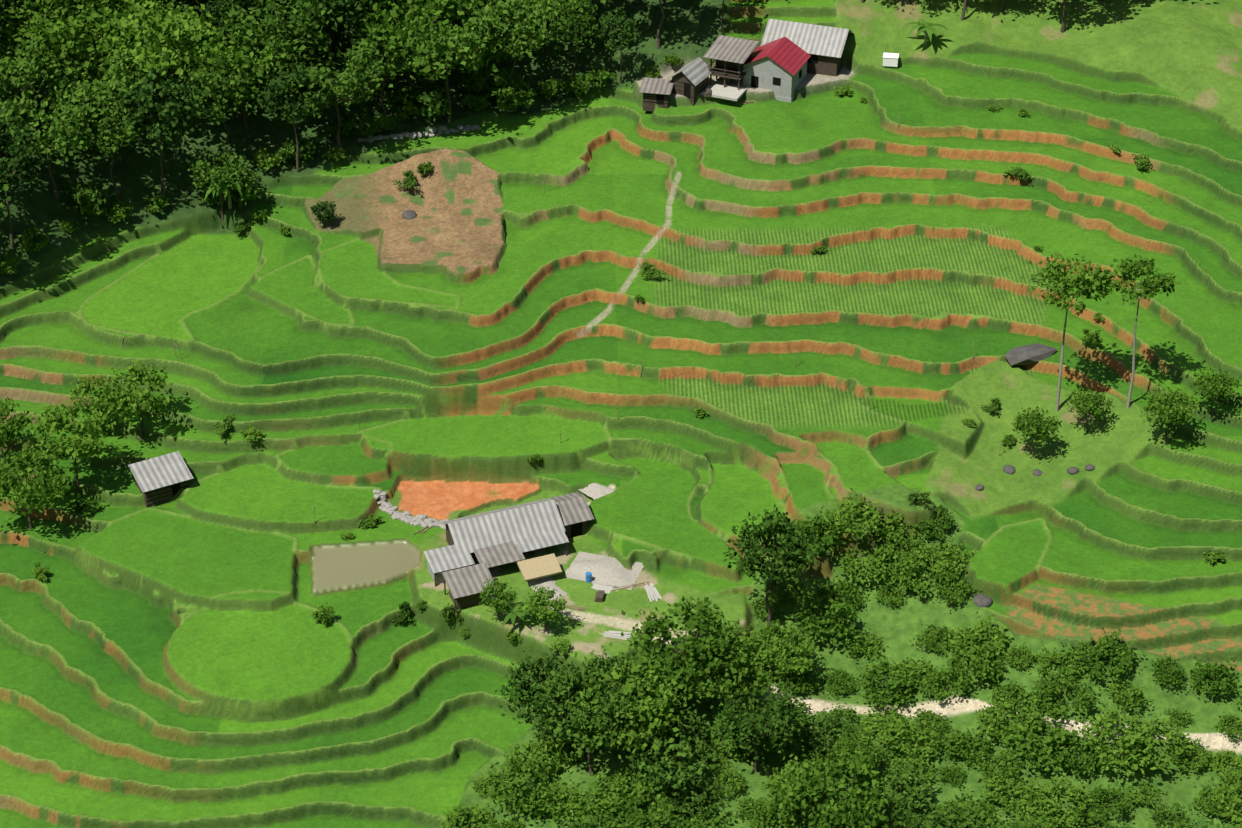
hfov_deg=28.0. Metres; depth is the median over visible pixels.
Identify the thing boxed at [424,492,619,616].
farmhouse
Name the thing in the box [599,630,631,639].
planks
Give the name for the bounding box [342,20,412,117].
forest tree
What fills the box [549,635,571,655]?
bush
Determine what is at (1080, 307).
bush
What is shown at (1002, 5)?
tree
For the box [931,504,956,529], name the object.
bush
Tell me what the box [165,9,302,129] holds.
forest tree
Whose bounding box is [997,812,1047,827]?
valley tree
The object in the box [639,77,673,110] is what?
shed tin
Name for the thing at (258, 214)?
bush
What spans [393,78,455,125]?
edge bush
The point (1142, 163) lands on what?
bush
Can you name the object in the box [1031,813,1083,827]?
valley bush
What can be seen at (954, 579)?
valley bush
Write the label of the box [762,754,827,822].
valley tree
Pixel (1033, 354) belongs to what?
big slab rock
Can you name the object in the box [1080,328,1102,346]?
bush
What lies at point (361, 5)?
forest tree
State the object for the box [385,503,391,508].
stone wall
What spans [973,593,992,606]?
rock
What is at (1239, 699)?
valley bush
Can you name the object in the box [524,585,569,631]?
single tree
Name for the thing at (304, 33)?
forest tree
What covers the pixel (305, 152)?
edge bush
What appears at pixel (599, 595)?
wood clutter
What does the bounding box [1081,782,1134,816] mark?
valley bush
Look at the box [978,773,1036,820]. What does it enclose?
valley bush
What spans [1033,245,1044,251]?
bush
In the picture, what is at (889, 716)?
valley bush
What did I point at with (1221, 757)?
valley bush
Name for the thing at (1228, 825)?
valley tree
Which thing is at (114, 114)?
forest tree
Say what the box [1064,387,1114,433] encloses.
single tree
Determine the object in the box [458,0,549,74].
forest tree
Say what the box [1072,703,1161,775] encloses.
valley bush
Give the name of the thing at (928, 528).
valley bush
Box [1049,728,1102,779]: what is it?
valley bush
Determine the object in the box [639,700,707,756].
valley bush
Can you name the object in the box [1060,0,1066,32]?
tree
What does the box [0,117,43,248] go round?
forest tree
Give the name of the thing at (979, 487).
rock
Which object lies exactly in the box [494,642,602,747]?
single tree
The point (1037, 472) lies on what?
rock
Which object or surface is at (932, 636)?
valley bush
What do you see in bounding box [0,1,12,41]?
forest tree
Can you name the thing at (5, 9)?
forest tree
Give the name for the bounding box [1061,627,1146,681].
valley bush
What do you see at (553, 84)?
edge bush
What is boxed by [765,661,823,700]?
valley bush
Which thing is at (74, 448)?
single tree
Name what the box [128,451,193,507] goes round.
hut field
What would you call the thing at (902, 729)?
valley bush
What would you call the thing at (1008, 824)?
valley tree
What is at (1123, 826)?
valley bush
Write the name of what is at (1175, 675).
valley bush
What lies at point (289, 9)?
forest tree
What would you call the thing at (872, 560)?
valley bush
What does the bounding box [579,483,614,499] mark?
gravel pile
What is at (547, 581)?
gravel pile
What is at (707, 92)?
wood clutter
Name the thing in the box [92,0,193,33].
forest tree
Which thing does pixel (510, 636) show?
bush
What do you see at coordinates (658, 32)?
forest tree
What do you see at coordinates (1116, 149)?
bush
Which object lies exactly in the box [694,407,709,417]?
bush
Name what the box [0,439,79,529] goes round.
single tree
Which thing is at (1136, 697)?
valley bush
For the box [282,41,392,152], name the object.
forest tree
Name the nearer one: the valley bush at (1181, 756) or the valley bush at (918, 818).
the valley bush at (918, 818)
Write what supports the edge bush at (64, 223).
on the terrain ground at (471, 333)
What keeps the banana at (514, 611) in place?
on the terrain ground at (471, 333)
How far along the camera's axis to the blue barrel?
239.96 m
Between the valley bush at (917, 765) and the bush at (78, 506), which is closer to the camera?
the valley bush at (917, 765)
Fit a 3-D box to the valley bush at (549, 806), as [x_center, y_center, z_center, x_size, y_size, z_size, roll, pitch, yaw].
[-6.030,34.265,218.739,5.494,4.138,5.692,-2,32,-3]
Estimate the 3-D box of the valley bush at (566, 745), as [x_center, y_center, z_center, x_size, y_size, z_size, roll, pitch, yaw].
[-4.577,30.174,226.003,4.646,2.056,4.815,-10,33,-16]
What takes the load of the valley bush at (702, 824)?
on the terrain ground at (471, 333)
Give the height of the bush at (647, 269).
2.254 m
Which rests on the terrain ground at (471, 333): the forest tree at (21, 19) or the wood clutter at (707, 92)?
the forest tree at (21, 19)
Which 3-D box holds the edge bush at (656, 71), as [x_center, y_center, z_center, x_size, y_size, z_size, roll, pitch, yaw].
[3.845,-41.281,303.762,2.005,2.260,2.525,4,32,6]
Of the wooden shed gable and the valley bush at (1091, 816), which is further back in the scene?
the wooden shed gable
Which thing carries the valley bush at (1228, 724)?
on the terrain ground at (471, 333)
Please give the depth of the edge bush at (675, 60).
304.53 m
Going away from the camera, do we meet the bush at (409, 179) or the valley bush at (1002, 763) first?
the valley bush at (1002, 763)
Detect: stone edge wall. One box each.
[377,135,383,139]
[409,132,415,138]
[429,127,435,133]
[439,125,447,130]
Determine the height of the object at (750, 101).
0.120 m
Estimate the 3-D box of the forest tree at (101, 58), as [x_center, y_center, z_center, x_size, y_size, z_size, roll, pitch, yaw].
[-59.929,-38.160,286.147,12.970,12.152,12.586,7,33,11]
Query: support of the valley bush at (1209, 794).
on the terrain ground at (471, 333)
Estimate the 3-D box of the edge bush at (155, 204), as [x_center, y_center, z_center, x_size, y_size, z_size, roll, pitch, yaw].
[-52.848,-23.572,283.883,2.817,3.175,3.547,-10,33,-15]
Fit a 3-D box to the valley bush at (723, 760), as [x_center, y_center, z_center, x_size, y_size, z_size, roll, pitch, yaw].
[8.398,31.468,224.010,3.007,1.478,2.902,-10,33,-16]
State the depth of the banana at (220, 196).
284.39 m
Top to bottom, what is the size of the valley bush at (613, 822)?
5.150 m
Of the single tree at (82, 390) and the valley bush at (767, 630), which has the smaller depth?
the valley bush at (767, 630)
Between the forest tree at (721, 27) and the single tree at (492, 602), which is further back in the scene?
the forest tree at (721, 27)
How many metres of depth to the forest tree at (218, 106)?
282.17 m
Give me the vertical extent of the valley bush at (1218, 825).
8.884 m
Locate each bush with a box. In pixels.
[0,252,20,273]
[18,228,48,252]
[31,562,49,581]
[58,220,80,232]
[62,178,114,221]
[69,498,106,515]
[102,199,133,223]
[144,194,168,212]
[198,192,219,204]
[209,165,264,209]
[213,414,236,437]
[232,220,254,233]
[239,426,262,440]
[251,208,267,220]
[254,148,284,169]
[274,136,318,159]
[278,223,289,234]
[311,603,335,624]
[322,145,345,161]
[340,530,354,540]
[356,514,383,527]
[371,112,399,134]
[382,89,422,120]
[388,601,410,623]
[392,170,417,189]
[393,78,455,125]
[415,600,427,609]
[417,161,433,175]
[434,801,502,827]
[439,603,461,625]
[458,627,471,637]
[459,65,519,104]
[462,93,491,110]
[467,767,506,798]
[485,749,552,815]
[491,76,536,111]
[493,817,526,827]
[494,74,523,97]
[503,733,566,777]
[505,631,521,644]
[526,450,541,461]
[526,778,581,825]
[537,75,563,98]
[547,734,598,764]
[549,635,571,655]
[560,820,595,827]
[561,767,642,827]
[562,73,592,97]
[570,800,647,827]
[587,68,617,90]
[598,775,679,825]
[604,764,643,793]
[621,799,697,827]
[625,719,719,801]
[634,293,644,302]
[637,262,668,278]
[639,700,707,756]
[644,702,684,731]
[645,65,660,77]
[651,670,689,705]
[658,773,730,823]
[662,54,684,65]
[672,810,734,827]
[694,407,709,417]
[698,751,732,774]
[702,713,764,760]
[708,764,749,799]
[715,623,779,676]
[718,700,816,759]
[732,797,772,824]
[744,796,814,827]
[747,619,825,669]
[750,592,784,617]
[760,570,813,601]
[760,770,805,798]
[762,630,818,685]
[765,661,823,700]
[766,698,822,738]
[780,506,851,555]
[780,746,834,778]
[788,579,862,646]
[792,813,859,827]
[803,710,866,757]
[810,246,828,252]
[813,488,882,538]
[814,702,862,738]
[816,578,868,609]
[822,667,861,698]
[826,781,862,817]
[833,84,851,95]
[833,541,899,587]
[835,629,885,659]
[850,706,916,745]
[854,507,915,541]
[854,655,916,709]
[859,97,867,102]
[863,745,905,781]
[872,584,906,608]
[875,758,937,811]
[875,800,931,827]
[879,717,947,771]
[881,656,944,691]
[885,533,942,569]
[888,545,955,596]
[889,803,984,827]
[898,760,937,784]
[905,812,936,827]
[906,491,930,506]
[907,708,952,739]
[910,621,954,653]
[912,509,955,539]
[918,665,973,702]
[922,539,978,576]
[922,791,1004,827]
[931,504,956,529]
[931,569,980,606]
[935,765,967,788]
[938,728,993,770]
[939,611,1014,663]
[945,638,1007,683]
[961,418,976,426]
[971,689,1048,745]
[976,745,1024,783]
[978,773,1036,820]
[981,398,1000,412]
[981,708,1085,771]
[986,105,1002,111]
[987,679,1033,706]
[1001,434,1016,445]
[1002,642,1038,670]
[1003,167,1032,181]
[1018,108,1029,115]
[1019,772,1094,827]
[1022,666,1109,720]
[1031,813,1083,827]
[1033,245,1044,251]
[1034,645,1089,678]
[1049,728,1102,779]
[1056,805,1119,827]
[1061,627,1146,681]
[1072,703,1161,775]
[1073,300,1085,309]
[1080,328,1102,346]
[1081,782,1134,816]
[1093,313,1105,320]
[1098,678,1151,710]
[1107,145,1120,152]
[1109,713,1192,774]
[1111,823,1132,827]
[1126,780,1166,808]
[1133,151,1152,169]
[1145,815,1193,827]
[1148,799,1194,827]
[1150,653,1186,687]
[1160,708,1193,728]
[1161,736,1215,774]
[1188,656,1241,697]
[1188,781,1237,818]
[1203,550,1225,563]
[1206,748,1241,779]
[1214,712,1241,742]
[1216,823,1235,827]
[1235,691,1241,707]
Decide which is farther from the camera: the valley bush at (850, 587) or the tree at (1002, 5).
the tree at (1002, 5)
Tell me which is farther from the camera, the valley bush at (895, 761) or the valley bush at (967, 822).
the valley bush at (895, 761)
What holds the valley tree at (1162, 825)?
on the terrain ground at (471, 333)
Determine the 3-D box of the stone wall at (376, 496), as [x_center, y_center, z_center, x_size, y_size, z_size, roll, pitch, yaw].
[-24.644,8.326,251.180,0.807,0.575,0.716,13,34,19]
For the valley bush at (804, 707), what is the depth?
227.58 m
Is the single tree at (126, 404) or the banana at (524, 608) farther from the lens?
the single tree at (126, 404)
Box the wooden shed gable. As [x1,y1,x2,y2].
[667,57,712,105]
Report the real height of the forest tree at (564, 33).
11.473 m
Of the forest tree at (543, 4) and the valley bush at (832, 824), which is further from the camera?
the forest tree at (543, 4)
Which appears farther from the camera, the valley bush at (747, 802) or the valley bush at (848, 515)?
the valley bush at (848, 515)
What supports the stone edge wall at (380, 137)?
on the terrain ground at (471, 333)
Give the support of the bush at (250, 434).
on the terrain ground at (471, 333)
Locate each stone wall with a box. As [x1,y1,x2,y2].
[374,494,379,499]
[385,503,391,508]
[413,521,420,525]
[421,522,427,527]
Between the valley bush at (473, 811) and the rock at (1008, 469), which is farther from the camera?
the rock at (1008, 469)
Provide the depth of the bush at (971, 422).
254.31 m
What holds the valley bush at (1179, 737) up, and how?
on the terrain ground at (471, 333)
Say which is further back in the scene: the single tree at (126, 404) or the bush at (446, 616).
the single tree at (126, 404)
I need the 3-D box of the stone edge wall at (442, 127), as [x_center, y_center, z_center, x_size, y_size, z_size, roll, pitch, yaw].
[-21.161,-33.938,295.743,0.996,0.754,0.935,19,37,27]
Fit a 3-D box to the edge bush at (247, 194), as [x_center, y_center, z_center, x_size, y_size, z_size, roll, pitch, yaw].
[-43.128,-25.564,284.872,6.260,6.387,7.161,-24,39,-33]
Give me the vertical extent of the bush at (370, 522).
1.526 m
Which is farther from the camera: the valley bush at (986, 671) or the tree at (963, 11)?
the tree at (963, 11)
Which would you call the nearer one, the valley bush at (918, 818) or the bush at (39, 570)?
the valley bush at (918, 818)
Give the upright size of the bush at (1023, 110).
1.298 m
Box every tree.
[0,0,15,21]
[0,0,101,111]
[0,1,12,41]
[0,33,70,122]
[0,83,101,202]
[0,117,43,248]
[0,124,12,153]
[0,158,10,220]
[0,396,35,459]
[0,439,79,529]
[1,0,83,82]
[23,0,140,71]
[27,401,115,491]
[41,52,153,155]
[52,29,150,97]
[65,87,146,207]
[68,374,124,432]
[88,0,223,119]
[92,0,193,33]
[96,354,173,439]
[113,65,210,195]
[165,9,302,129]
[172,0,200,16]
[179,52,264,163]
[180,139,256,222]
[199,0,262,51]
[208,0,358,97]
[254,62,331,172]
[255,0,353,65]
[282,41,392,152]
[289,0,382,95]
[310,200,336,225]
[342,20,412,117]
[344,0,486,98]
[359,0,490,69]
[390,0,519,121]
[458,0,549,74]
[473,0,552,93]
[479,578,519,619]
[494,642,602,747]
[502,0,597,53]
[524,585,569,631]
[529,657,646,775]
[545,0,599,76]
[558,658,687,759]
[579,642,660,742]
[597,5,642,83]
[600,0,616,45]
[621,595,747,693]
[657,0,664,48]
[657,631,761,712]
[709,683,812,771]
[720,0,723,28]
[723,503,819,626]
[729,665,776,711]
[761,740,899,827]
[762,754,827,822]
[828,731,885,776]
[961,0,966,20]
[983,814,1044,827]
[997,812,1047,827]
[1000,0,1003,10]
[1011,406,1061,456]
[1021,252,1115,410]
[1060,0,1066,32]
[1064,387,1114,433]
[1108,254,1181,407]
[1140,387,1199,444]
[1148,821,1178,827]
[1187,367,1241,419]
[1196,819,1233,827]
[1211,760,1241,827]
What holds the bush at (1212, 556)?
on the terrain ground at (471, 333)
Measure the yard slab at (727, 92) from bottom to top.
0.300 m
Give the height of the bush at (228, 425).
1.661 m
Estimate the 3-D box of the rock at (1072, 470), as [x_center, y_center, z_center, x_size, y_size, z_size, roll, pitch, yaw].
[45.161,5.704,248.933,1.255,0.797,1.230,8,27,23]
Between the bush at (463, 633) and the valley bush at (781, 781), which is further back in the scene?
the bush at (463, 633)
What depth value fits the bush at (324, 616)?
235.93 m
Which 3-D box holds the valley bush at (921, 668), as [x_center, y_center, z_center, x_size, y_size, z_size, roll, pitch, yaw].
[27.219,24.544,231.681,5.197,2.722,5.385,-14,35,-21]
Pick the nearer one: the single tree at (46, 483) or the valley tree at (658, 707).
the valley tree at (658, 707)
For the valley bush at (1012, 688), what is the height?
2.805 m
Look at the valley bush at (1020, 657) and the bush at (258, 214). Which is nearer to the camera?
the valley bush at (1020, 657)
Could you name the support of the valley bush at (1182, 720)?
on the terrain ground at (471, 333)
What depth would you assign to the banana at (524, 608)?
233.36 m
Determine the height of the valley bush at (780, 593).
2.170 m
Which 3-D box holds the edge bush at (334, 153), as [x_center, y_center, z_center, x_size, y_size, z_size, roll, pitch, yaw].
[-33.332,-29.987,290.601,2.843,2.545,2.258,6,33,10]
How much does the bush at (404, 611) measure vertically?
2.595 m
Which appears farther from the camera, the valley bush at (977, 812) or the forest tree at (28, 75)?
the forest tree at (28, 75)
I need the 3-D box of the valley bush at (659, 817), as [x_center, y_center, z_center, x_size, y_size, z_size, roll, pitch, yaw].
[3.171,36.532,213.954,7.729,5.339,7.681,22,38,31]
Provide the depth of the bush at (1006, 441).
253.26 m
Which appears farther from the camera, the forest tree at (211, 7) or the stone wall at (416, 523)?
the forest tree at (211, 7)
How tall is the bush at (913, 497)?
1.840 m
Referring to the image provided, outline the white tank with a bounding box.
[883,53,898,66]
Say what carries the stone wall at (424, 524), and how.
on the terrain ground at (471, 333)
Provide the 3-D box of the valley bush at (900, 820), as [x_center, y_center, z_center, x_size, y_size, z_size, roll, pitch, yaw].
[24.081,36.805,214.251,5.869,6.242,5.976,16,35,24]
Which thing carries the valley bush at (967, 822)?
on the terrain ground at (471, 333)
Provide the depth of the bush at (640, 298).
269.70 m
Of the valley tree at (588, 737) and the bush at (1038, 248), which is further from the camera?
the bush at (1038, 248)
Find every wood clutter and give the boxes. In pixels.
[595,590,604,601]
[704,88,710,96]
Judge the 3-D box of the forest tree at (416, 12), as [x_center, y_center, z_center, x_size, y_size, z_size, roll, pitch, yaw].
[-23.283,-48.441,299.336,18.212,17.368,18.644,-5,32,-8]
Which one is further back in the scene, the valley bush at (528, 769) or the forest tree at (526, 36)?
the forest tree at (526, 36)
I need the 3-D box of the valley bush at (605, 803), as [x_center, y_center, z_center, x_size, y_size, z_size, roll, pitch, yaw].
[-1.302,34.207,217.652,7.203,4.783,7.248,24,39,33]
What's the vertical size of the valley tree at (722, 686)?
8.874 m
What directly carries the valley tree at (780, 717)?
on the terrain ground at (471, 333)
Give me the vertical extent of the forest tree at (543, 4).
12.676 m
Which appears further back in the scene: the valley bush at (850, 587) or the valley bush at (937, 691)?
the valley bush at (850, 587)
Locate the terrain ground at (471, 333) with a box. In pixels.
[0,0,1241,827]
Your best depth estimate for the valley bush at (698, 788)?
217.71 m
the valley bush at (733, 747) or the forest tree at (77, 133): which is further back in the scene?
the forest tree at (77, 133)
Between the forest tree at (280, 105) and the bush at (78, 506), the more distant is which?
the forest tree at (280, 105)
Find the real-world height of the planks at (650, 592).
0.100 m
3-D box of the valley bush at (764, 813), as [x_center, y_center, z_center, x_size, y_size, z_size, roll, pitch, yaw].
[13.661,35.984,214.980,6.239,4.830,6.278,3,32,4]
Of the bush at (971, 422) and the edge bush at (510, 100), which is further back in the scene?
the edge bush at (510, 100)
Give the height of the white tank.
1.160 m
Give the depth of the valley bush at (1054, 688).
226.82 m
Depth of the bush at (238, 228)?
284.58 m
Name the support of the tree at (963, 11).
on the terrain ground at (471, 333)
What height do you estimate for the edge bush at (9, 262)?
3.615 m
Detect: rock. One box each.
[402,210,416,219]
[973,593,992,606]
[975,484,983,490]
[1003,465,1014,473]
[1005,343,1056,365]
[1033,469,1042,475]
[1067,467,1078,474]
[1085,464,1094,470]
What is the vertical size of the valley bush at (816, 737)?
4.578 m
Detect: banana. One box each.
[188,164,259,208]
[199,183,221,203]
[493,602,532,627]
[516,597,552,625]
[905,20,947,46]
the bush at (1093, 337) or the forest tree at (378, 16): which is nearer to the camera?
the bush at (1093, 337)
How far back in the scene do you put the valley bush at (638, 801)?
217.45 m
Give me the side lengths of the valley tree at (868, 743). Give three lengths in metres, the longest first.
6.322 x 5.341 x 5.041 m
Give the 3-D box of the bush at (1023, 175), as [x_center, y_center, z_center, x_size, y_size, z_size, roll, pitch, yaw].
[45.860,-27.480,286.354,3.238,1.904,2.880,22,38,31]
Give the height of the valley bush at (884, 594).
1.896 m
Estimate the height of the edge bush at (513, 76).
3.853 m
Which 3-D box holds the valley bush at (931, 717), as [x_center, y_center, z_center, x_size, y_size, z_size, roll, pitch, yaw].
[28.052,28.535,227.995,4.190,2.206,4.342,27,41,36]
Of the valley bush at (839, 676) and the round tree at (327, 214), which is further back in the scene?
the round tree at (327, 214)
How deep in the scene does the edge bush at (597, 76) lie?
302.98 m
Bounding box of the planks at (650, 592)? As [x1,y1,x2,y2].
[644,583,661,601]
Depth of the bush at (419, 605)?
237.45 m
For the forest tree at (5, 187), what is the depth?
265.27 m
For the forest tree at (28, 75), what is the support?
on the terrain ground at (471, 333)
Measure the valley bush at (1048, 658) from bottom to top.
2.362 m
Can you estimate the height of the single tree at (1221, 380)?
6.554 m
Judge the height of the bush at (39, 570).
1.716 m
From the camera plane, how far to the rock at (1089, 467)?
248.56 m
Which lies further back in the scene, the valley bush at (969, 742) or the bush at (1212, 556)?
the bush at (1212, 556)
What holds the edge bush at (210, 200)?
on the terrain ground at (471, 333)
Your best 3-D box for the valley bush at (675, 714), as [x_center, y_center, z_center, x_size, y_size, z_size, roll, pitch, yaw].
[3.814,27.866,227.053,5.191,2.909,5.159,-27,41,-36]
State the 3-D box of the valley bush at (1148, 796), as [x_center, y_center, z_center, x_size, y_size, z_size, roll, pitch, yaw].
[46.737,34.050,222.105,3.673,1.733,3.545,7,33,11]
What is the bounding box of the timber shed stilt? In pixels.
[703,35,758,89]
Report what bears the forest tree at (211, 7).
on the terrain ground at (471, 333)
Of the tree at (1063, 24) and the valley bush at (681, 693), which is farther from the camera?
the tree at (1063, 24)
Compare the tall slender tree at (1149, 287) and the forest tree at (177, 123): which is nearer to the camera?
the tall slender tree at (1149, 287)
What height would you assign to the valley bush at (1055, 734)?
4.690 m
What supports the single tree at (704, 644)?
on the terrain ground at (471, 333)
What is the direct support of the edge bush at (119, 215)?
on the terrain ground at (471, 333)
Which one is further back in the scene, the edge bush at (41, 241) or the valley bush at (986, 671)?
the edge bush at (41, 241)
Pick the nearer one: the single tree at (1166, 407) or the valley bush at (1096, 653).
the valley bush at (1096, 653)
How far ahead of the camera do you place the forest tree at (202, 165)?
281.55 m
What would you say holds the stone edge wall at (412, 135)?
on the terrain ground at (471, 333)
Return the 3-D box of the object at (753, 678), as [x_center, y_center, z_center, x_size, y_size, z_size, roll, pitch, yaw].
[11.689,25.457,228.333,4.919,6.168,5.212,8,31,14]
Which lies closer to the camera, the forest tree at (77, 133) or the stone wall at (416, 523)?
the stone wall at (416, 523)
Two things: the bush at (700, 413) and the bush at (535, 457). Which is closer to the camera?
the bush at (535, 457)
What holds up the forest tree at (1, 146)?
on the terrain ground at (471, 333)
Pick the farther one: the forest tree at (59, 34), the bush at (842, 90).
the bush at (842, 90)
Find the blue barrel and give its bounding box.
[586,572,591,582]
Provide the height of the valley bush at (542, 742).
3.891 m
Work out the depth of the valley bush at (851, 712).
228.40 m
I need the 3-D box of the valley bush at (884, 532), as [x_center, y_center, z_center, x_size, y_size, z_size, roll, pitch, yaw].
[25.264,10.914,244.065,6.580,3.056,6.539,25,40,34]
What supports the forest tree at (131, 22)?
on the terrain ground at (471, 333)
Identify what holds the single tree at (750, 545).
on the terrain ground at (471, 333)
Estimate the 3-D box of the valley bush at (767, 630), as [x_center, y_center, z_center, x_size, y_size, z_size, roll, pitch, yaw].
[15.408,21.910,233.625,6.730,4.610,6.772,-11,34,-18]
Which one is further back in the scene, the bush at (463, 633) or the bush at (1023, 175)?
the bush at (1023, 175)
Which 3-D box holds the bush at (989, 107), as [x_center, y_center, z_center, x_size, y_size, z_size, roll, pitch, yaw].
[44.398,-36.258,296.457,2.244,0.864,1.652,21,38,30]
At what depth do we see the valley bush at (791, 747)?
223.87 m
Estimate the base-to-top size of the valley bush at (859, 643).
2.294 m
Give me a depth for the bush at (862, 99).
300.78 m
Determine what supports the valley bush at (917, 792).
on the terrain ground at (471, 333)
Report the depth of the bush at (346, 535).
246.38 m
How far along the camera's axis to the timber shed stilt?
300.73 m
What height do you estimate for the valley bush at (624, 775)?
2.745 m
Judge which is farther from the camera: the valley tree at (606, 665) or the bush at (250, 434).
the bush at (250, 434)
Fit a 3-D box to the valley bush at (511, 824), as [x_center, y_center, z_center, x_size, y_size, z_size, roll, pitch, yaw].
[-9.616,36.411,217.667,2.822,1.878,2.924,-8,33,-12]
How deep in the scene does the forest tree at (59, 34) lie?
281.28 m
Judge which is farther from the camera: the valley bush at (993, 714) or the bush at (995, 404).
the bush at (995, 404)
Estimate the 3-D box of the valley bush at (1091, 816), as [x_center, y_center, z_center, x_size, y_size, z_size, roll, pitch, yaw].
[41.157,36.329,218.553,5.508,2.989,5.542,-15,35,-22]
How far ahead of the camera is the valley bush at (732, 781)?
220.63 m
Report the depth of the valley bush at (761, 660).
232.35 m
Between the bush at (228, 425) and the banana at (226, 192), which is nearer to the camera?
the bush at (228, 425)
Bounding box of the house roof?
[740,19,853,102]
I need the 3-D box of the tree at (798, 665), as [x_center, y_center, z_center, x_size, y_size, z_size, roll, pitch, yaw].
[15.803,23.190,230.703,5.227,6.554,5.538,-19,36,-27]
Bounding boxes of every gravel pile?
[527,576,566,600]
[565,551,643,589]
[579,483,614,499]
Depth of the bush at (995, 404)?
256.47 m
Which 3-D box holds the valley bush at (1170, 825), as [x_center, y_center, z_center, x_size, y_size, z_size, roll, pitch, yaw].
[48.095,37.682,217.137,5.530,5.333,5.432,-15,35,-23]
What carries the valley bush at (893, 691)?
on the terrain ground at (471, 333)
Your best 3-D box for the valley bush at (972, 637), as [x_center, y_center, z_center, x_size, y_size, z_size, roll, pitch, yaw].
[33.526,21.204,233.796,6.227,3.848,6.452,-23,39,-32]
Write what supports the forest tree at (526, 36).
on the terrain ground at (471, 333)
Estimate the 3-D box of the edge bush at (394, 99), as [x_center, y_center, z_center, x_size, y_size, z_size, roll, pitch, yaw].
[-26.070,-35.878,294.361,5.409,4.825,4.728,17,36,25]
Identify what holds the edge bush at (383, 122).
on the terrain ground at (471, 333)
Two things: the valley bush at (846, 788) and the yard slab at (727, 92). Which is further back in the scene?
the yard slab at (727, 92)
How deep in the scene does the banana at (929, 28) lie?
303.91 m
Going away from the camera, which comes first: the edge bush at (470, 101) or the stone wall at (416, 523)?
the stone wall at (416, 523)
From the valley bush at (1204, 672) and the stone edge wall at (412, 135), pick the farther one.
the stone edge wall at (412, 135)
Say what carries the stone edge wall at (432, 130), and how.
on the terrain ground at (471, 333)
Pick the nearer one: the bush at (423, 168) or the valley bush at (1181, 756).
the valley bush at (1181, 756)
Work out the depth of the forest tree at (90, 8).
287.01 m
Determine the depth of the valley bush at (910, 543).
241.94 m
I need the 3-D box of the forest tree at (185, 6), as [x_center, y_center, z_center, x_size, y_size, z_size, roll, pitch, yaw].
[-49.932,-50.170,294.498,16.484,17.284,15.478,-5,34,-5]
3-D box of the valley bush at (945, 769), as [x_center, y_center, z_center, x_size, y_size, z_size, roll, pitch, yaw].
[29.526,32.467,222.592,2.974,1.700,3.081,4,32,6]
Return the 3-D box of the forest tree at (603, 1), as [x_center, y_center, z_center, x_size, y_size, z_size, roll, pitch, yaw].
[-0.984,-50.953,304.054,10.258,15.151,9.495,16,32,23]
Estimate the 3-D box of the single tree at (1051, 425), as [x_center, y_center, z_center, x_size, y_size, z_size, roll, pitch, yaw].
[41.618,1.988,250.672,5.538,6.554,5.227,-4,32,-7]
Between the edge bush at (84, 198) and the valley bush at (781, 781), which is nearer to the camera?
the valley bush at (781, 781)
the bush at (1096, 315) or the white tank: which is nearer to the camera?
the bush at (1096, 315)
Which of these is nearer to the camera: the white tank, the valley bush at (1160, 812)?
the valley bush at (1160, 812)
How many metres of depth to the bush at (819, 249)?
276.53 m
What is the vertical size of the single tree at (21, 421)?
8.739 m
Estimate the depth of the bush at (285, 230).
282.43 m
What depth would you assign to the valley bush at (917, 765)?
222.66 m
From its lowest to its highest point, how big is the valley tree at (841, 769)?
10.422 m
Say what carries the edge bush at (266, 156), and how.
on the terrain ground at (471, 333)
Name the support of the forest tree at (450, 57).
on the terrain ground at (471, 333)
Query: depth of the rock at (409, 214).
282.10 m
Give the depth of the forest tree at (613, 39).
299.20 m
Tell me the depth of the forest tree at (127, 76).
279.46 m
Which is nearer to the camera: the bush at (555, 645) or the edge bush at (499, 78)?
the bush at (555, 645)
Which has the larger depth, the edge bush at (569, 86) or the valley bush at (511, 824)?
the edge bush at (569, 86)
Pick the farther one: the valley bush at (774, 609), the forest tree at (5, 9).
the forest tree at (5, 9)
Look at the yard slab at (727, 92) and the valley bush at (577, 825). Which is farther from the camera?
the yard slab at (727, 92)
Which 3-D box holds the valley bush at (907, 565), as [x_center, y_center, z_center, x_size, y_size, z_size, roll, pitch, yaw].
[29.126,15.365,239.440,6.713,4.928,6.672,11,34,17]
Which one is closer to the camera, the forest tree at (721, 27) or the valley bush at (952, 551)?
the valley bush at (952, 551)
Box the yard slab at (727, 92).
[701,82,746,100]

